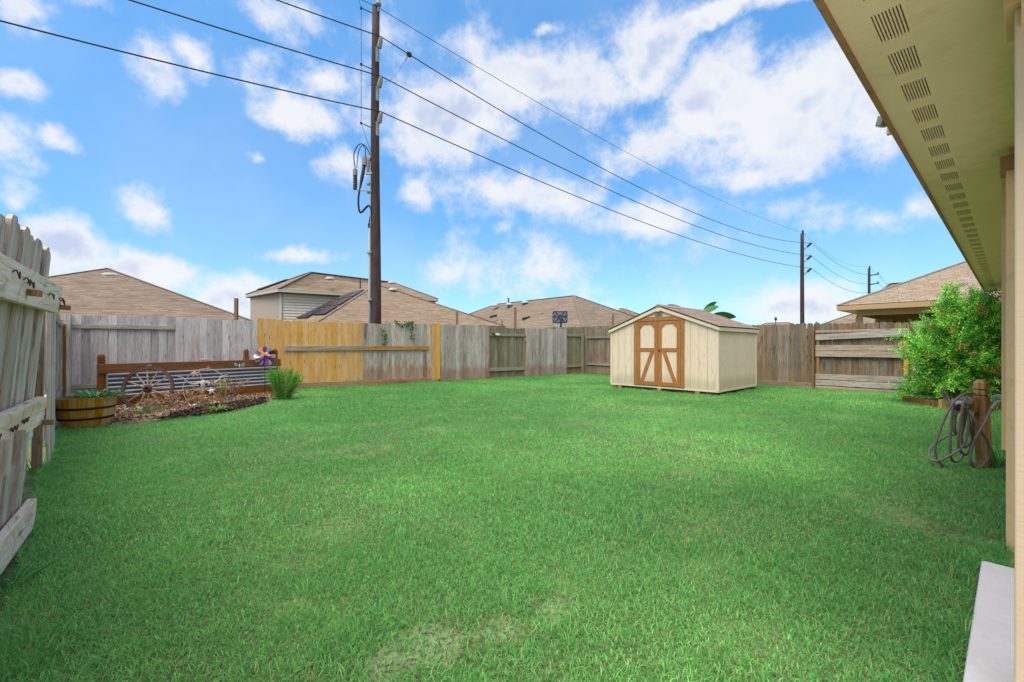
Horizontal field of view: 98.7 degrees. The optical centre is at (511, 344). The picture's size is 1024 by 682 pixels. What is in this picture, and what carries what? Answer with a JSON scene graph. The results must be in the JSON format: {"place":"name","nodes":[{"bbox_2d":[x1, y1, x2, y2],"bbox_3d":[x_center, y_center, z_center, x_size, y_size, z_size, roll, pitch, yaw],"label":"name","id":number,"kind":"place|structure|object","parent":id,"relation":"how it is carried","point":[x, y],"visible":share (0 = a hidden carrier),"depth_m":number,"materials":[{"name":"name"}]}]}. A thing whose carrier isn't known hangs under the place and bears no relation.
{"place":"outdoors","nodes":[
{"label":"outdoors","id":0,"kind":"place"},
{"bbox_2d":[48,268,253,361],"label":"house","id":1,"kind":"structure","parent":0,"point":[103,292],"depth_m":27.58,"materials":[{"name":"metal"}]},
{"bbox_2d":[0,0,964,326],"label":"sky","id":2,"kind":"structure","parent":0,"point":[214,190],"materials":[{"name":"blue"}]},
{"bbox_2d":[0,362,1013,681],"bbox_3d":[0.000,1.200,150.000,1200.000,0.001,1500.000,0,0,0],"label":"ground","id":3,"kind":"structure","parent":0,"point":[432,636],"depth_m":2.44,"materials":[{"name":"plant"}]},
{"bbox_2d":[0,213,70,573],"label":"leaning fence","id":4,"kind":"object","parent":3,"relation":"on","point":[30,293],"visible":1,"depth_m":2.37,"materials":[{"name":"grey wood"}]},
{"bbox_2d":[0,545,81,596],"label":"grass tuft","id":5,"kind":"object","parent":3,"relation":"on","point":[4,583],"visible":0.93,"depth_m":2.22,"materials":[{"name":"green plant"}]},
{"bbox_2d":[24,311,65,476],"bbox_3d":[-5.999,0.323,5.693,0.174,1.956,9.926,0,0,-44],"label":"fence","id":6,"kind":"object","parent":3,"relation":"on","point":[50,385],"visible":0.3,"depth_m":4.49,"materials":[{"name":"grey wood"}]},
{"bbox_2d":[25,458,71,474],"bbox_3d":[-4.408,1.095,4.120,0.645,0.209,0.631,0,0,-18],"label":"grass tuft","id":7,"kind":"object","parent":3,"relation":"on","point":[29,469],"visible":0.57,"depth_m":4.08,"materials":[{"name":"green plant"}]},
{"bbox_2d":[55,395,116,428],"bbox_3d":[-6.330,0.985,6.540,0.690,0.430,0.690,0,0,-20],"label":"barrel planter","id":8,"kind":"object","parent":3,"relation":"on","point":[76,412],"visible":0.86,"depth_m":6.31,"materials":[{"name":"brown wood"}]},
{"bbox_2d":[56,387,131,400],"bbox_3d":[-6.247,0.725,6.570,1.036,0.170,1.062,0,0,0],"label":"hosta plant","id":9,"kind":"object","parent":8,"relation":"on","point":[89,394],"visible":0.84,"depth_m":6.52,"materials":[{"name":"green plant"}]},
{"bbox_2d":[86,389,298,424],"bbox_3d":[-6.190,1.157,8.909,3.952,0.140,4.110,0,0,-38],"label":"mulch","id":10,"kind":"object","parent":3,"relation":"on","point":[121,413],"visible":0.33,"depth_m":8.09,"materials":[{"name":"brown wood"}]},
{"bbox_2d":[125,407,159,412],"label":"weed","id":11,"kind":"object","parent":10,"relation":"on","point":[140,410],"visible":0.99,"depth_m":7.46,"materials":[{"name":"green plant"}]},
{"bbox_2d":[121,366,174,406],"bbox_3d":[-6.867,0.830,8.302,0.856,0.856,0.115,0,-9,-12],"label":"wagon wheel","id":12,"kind":"object","parent":10,"relation":"on","point":[148,388],"visible":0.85,"depth_m":8.29,"materials":[{"name":"wood"}]},
{"bbox_2d":[136,395,166,409],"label":"dry plant","id":13,"kind":"object","parent":10,"relation":"on","point":[147,402],"visible":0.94,"depth_m":7.77,"materials":[{"name":"beige plant"}]},
{"bbox_2d":[154,390,186,406],"bbox_3d":[-6.283,0.989,8.146,0.518,0.332,0.410,0,0,0],"label":"dry plant","id":14,"kind":"object","parent":10,"relation":"on","point":[170,400],"visible":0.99,"depth_m":8.11,"materials":[{"name":"beige plant"}]},
{"bbox_2d":[97,349,280,405],"bbox_3d":[-7.020,0.652,9.741,0.818,1.095,3.439,0,0,31],"label":"raised planter","id":15,"kind":"object","parent":10,"relation":"on","point":[110,377],"visible":0.65,"depth_m":9.25,"materials":[{"name":"metal"}]},
{"bbox_2d":[178,374,227,394],"bbox_3d":[-6.556,0.863,9.336,0.903,0.448,0.126,0,6,-35],"label":"longhorn skull","id":16,"kind":"object","parent":15,"relation":"hanging from","point":[202,384],"visible":0.91,"depth_m":9.30},
{"bbox_2d":[254,347,275,365],"bbox_3d":[-5.869,0.618,10.454,0.470,1.161,0.083,0,-3,-29],"label":"pinwheel","id":17,"kind":"object","parent":15,"relation":"attached to","point":[264,355],"visible":0.98,"depth_m":10.47,"materials":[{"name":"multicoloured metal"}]},
{"bbox_2d":[179,386,207,402],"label":"dry plant","id":18,"kind":"object","parent":10,"relation":"on","point":[189,393],"visible":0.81,"depth_m":8.61,"materials":[{"name":"brown plant"}]},
{"bbox_2d":[187,394,222,406],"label":"dry plant","id":19,"kind":"object","parent":10,"relation":"on","point":[204,403],"visible":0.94,"depth_m":7.96,"materials":[{"name":"beige plant"}]},
{"bbox_2d":[183,368,226,400],"bbox_3d":[-6.414,0.898,9.193,0.808,0.808,0.013,0,-5,-14],"label":"ring ornament","id":20,"kind":"object","parent":10,"relation":"on","point":[202,380],"visible":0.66,"depth_m":9.19,"materials":[{"name":"grey metal"}]},
{"bbox_2d":[151,396,266,419],"bbox_3d":[-5.362,1.144,8.185,0.817,0.115,2.829,0,0,0],"label":"dark compost","id":21,"kind":"object","parent":10,"relation":"on","point":[195,410],"visible":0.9,"depth_m":7.88,"materials":[{"name":"brown soil"}]},
{"bbox_2d":[202,404,234,411],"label":"weed","id":22,"kind":"object","parent":10,"relation":"on","point":[221,407],"visible":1,"depth_m":7.76,"materials":[{"name":"green plant"}]},
{"bbox_2d":[207,377,234,397],"bbox_3d":[-6.204,0.921,9.306,0.482,0.468,0.507,0,0,0],"label":"dry plant","id":23,"kind":"object","parent":10,"relation":"on","point":[217,385],"visible":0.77,"depth_m":9.28,"materials":[{"name":"brown plant"}]},
{"bbox_2d":[220,375,229,398],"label":"weed","id":24,"kind":"object","parent":10,"relation":"on","point":[222,389],"visible":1,"depth_m":9.10,"materials":[{"name":"green plant"}]},
{"bbox_2d":[223,376,251,394],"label":"dry plant","id":25,"kind":"object","parent":10,"relation":"on","point":[234,389],"visible":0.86,"depth_m":9.95,"materials":[{"name":"brown plant"}]},
{"bbox_2d":[260,361,303,399],"bbox_3d":[-4.966,0.777,9.574,0.948,0.921,0.779,0,0,0],"label":"feathery bush","id":26,"kind":"object","parent":10,"relation":"on","point":[277,381],"visible":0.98,"depth_m":9.49,"materials":[{"name":"green plant"}]},
{"bbox_2d":[234,298,237,319],"bbox_3d":[-10.027,-0.245,16.000,0.100,2.891,0.100,0,0,0],"label":"thin post","id":27,"kind":"object","parent":3,"relation":"on","point":[235,308],"visible":0.36,"depth_m":15.95,"materials":[{"name":"brown wood"}]},
{"bbox_2d":[64,314,588,395],"bbox_3d":[-3.194,0.297,13.798,15.430,2.010,0.205,0,0,-35],"label":"fence","id":28,"kind":"object","parent":3,"relation":"on","point":[350,352],"visible":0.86,"depth_m":12.48,"materials":[{"name":"grey wood"}]},
{"bbox_2d":[380,328,387,346],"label":"vine","id":29,"kind":"object","parent":28,"relation":"attached to","point":[384,336],"visible":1,"depth_m":13.22,"materials":[{"name":"green plant"}]},
{"bbox_2d":[394,320,415,340],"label":"vine","id":30,"kind":"object","parent":28,"relation":"attached to","point":[408,323],"visible":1,"depth_m":13.66,"materials":[{"name":"green plant"}]},
{"bbox_2d":[353,0,382,323],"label":"utility pole","id":31,"kind":"object","parent":3,"relation":"on","point":[374,274],"visible":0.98,"depth_m":13.89,"materials":[{"name":"brown wood"}]},
{"bbox_2d":[0,20,871,292],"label":"power line","id":32,"kind":"object","parent":31,"relation":"attached to","point":[326,100],"visible":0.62,"depth_m":11.97,"materials":[{"name":"metal"}]},
{"bbox_2d":[129,0,882,287],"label":"power line","id":33,"kind":"object","parent":31,"relation":"attached to","point":[420,97],"visible":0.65,"depth_m":13.78,"materials":[{"name":"metal"}]},
{"bbox_2d":[276,0,887,284],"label":"power line","id":34,"kind":"object","parent":31,"relation":"attached to","point":[514,118],"visible":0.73,"depth_m":16.49,"materials":[{"name":"metal"}]},
{"bbox_2d":[367,51,411,85],"bbox_3d":[-3.877,-8.784,14.003,1.388,1.434,0.122,0,0,-31],"label":"wire clamp","id":35,"kind":"object","parent":34,"relation":"hanging from","point":[408,54],"visible":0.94,"depth_m":14.27,"materials":[{"name":"black metal"}]},
{"bbox_2d":[362,0,878,276],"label":"power line","id":36,"kind":"object","parent":31,"relation":"attached to","point":[560,115],"visible":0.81,"depth_m":18.77,"materials":[{"name":"metal"}]},
{"bbox_2d":[246,272,504,357],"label":"house","id":37,"kind":"structure","parent":3,"relation":"on","point":[308,297],"depth_m":33.15,"materials":[{"name":"paint"}]},
{"bbox_2d":[514,307,516,328],"bbox_3d":[0.140,-0.210,19.000,0.108,2.819,0.100,0,0,0],"label":"thin post","id":38,"kind":"object","parent":3,"relation":"on","point":[515,317],"visible":0.36,"depth_m":18.95,"materials":[{"name":"brown wood"}]},
{"bbox_2d":[45,408,1005,459],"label":"grass","id":39,"kind":"structure","parent":3,"relation":"on","point":[876,417],"depth_m":5.86,"materials":[{"name":"green plant"}]},
{"bbox_2d":[469,295,633,361],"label":"house","id":40,"kind":"structure","parent":3,"relation":"on","point":[537,313],"depth_m":34.41,"materials":[{"name":"metal"}]},
{"bbox_2d":[552,311,567,326],"bbox_3d":[2.340,-0.207,21.172,0.720,2.814,0.626,0,0,16],"label":"basketball hoop","id":41,"kind":"object","parent":3,"relation":"on","point":[560,317],"visible":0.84,"depth_m":20.96,"materials":[{"name":"grey plastic"}]},
{"bbox_2d":[546,326,613,355],"bbox_3d":[3.330,0.176,19.401,4.202,1.992,0.043,0,0,32],"label":"fence","id":42,"kind":"object","parent":3,"relation":"on","point":[600,327],"visible":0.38,"depth_m":19.27,"materials":[{"name":"brown wood"}]},
{"bbox_2d":[237,372,1000,410],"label":"grass","id":43,"kind":"structure","parent":3,"relation":"on","point":[499,387],"depth_m":9.88,"materials":[{"name":"green plant"}]},
{"bbox_2d":[616,308,638,315],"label":"house","id":44,"kind":"structure","parent":3,"relation":"on","point":[624,310],"depth_m":49.21,"materials":[{"name":"metal"}]},
{"bbox_2d":[609,304,758,394],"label":"shed","id":45,"kind":"structure","parent":3,"relation":"on","point":[659,347],"depth_m":11.16,"materials":[{"name":"beige paint"}]},
{"bbox_2d":[636,321,657,385],"bbox_3d":[3.537,0.226,11.566,0.034,1.658,0.638,0,0,-43],"label":"door","id":46,"kind":"structure","parent":45,"relation":"in","point":[647,332],"depth_m":11.55,"materials":[{"name":"beige paint"}]},
{"bbox_2d":[658,320,681,386],"bbox_3d":[3.975,0.226,11.090,0.034,1.658,0.632,0,0,-43],"label":"door","id":47,"kind":"structure","parent":45,"relation":"in","point":[669,332],"depth_m":11.10,"materials":[{"name":"beige paint"}]},
{"bbox_2d":[703,302,735,318],"bbox_3d":[8.073,-0.284,17.838,2.183,2.973,0.561,0,0,0],"label":"banana plant","id":48,"kind":"object","parent":3,"relation":"on","point":[711,307],"visible":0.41,"depth_m":17.96,"materials":[{"name":"green plant"}]},
{"bbox_2d":[586,321,936,394],"bbox_3d":[6.818,0.321,13.584,0.432,1.957,11.821,0,0,-41],"label":"fence","id":49,"kind":"object","parent":3,"relation":"on","point":[841,356],"visible":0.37,"depth_m":11.89,"materials":[{"name":"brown wood"}]},
{"bbox_2d":[800,230,811,323],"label":"utility pole","id":50,"kind":"object","parent":3,"relation":"on","point":[802,261],"visible":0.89,"depth_m":41.86,"materials":[{"name":"brown wood"}]},
{"bbox_2d":[813,314,873,329],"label":"house","id":51,"kind":"structure","parent":3,"relation":"on","point":[850,318],"depth_m":44.44,"materials":[{"name":"beige"}]},
{"bbox_2d":[868,266,878,293],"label":"utility pole","id":52,"kind":"object","parent":3,"relation":"on","point":[869,280],"visible":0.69,"depth_m":59.86,"materials":[{"name":"grey wood"}]},
{"bbox_2d":[813,0,1023,681],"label":"house","id":53,"kind":"structure","parent":3,"relation":"on","point":[942,81],"depth_m":1.94,"materials":[{"name":"beige paint"}]},
{"bbox_2d":[875,116,891,135],"bbox_3d":[2.083,-1.223,2.442,0.137,0.082,0.056,0,0,-23],"label":"flood light","id":54,"kind":"object","parent":53,"relation":"attached to","point":[880,123],"visible":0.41,"depth_m":2.43,"materials":[{"name":"metal"}]},
{"bbox_2d":[990,394,1000,401],"bbox_3d":[6.210,0.681,5.600,0.282,0.099,0.099,0,0,0],"label":"water pipe","id":55,"kind":"object","parent":53,"relation":"attached to","point":[994,398],"visible":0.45,"depth_m":5.57,"materials":[{"name":"grey plastic"}]},
{"bbox_2d":[902,396,1000,408],"bbox_3d":[8.355,1.115,8.559,0.710,0.170,1.559,0,0,-24],"label":"bed edging","id":56,"kind":"object","parent":3,"relation":"on","point":[940,403],"visible":0.49,"depth_m":8.60,"materials":[{"name":"brown wood"}]},
{"bbox_2d":[968,379,992,467],"bbox_3d":[4.654,0.794,4.333,0.312,0.909,0.090,-4,1,-18],"label":"hose post","id":57,"kind":"object","parent":3,"relation":"on","point":[980,405],"visible":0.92,"depth_m":4.29,"materials":[{"name":"brown wood"}]},
{"bbox_2d":[954,397,973,414],"bbox_3d":[4.398,0.594,4.290,0.273,0.185,0.125,0,0,0],"label":"garden tap","id":58,"kind":"object","parent":57,"relation":"attached to","point":[957,405],"visible":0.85,"depth_m":4.25,"materials":[{"name":"metal"}]},
{"bbox_2d":[928,387,1000,467],"bbox_3d":[4.390,0.820,4.358,0.610,0.793,0.368,0,0,0],"label":"garden hose","id":59,"kind":"object","parent":57,"relation":"hanging from","point":[966,413],"visible":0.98,"depth_m":4.25,"materials":[{"name":"rubber"}]},
{"bbox_2d":[963,561,1013,681],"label":"patio slab","id":60,"kind":"structure","parent":3,"relation":"on","point":[990,657],"depth_m":1.76,"materials":[{"name":"concrete"}]},
{"bbox_2d":[973,440,1005,468],"bbox_3d":[4.786,1.054,4.289,0.674,0.291,0.743,0,0,-28],"label":"grass tuft","id":61,"kind":"object","parent":3,"relation":"on","point":[994,459],"visible":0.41,"depth_m":4.28,"materials":[{"name":"green plant"}]},
{"label":"side bed soil","id":62,"kind":"structure","parent":3,"relation":"on","visible":0},
{"bbox_2d":[883,279,1000,407],"bbox_3d":[8.786,-0.039,8.890,2.498,2.540,1.762,0,0,-39],"label":"bush","id":63,"kind":"object","parent":62,"relation":"on","point":[958,353],"visible":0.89,"depth_m":8.51,"materials":[{"name":"green plant"}]},
{"bbox_2d":[21,454,1005,547],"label":"grass","id":64,"kind":"structure","parent":0,"point":[790,481],"depth_m":3.38,"materials":[{"name":"green plant"}]},
{"bbox_2d":[761,322,789,325],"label":"house","id":65,"kind":"structure","parent":0,"point":[779,323],"depth_m":78.92,"materials":[{"name":"beige"}]},
{"bbox_2d":[874,282,900,321],"bbox_3d":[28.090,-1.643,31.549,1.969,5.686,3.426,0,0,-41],"label":"house","id":66,"kind":"structure","parent":0,"point":[890,284],"depth_m":32.01,"materials":[{"name":"grey"}]},
{"bbox_2d":[836,260,1000,374],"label":"house","id":67,"kind":"structure","parent":0,"point":[901,302],"depth_m":14.89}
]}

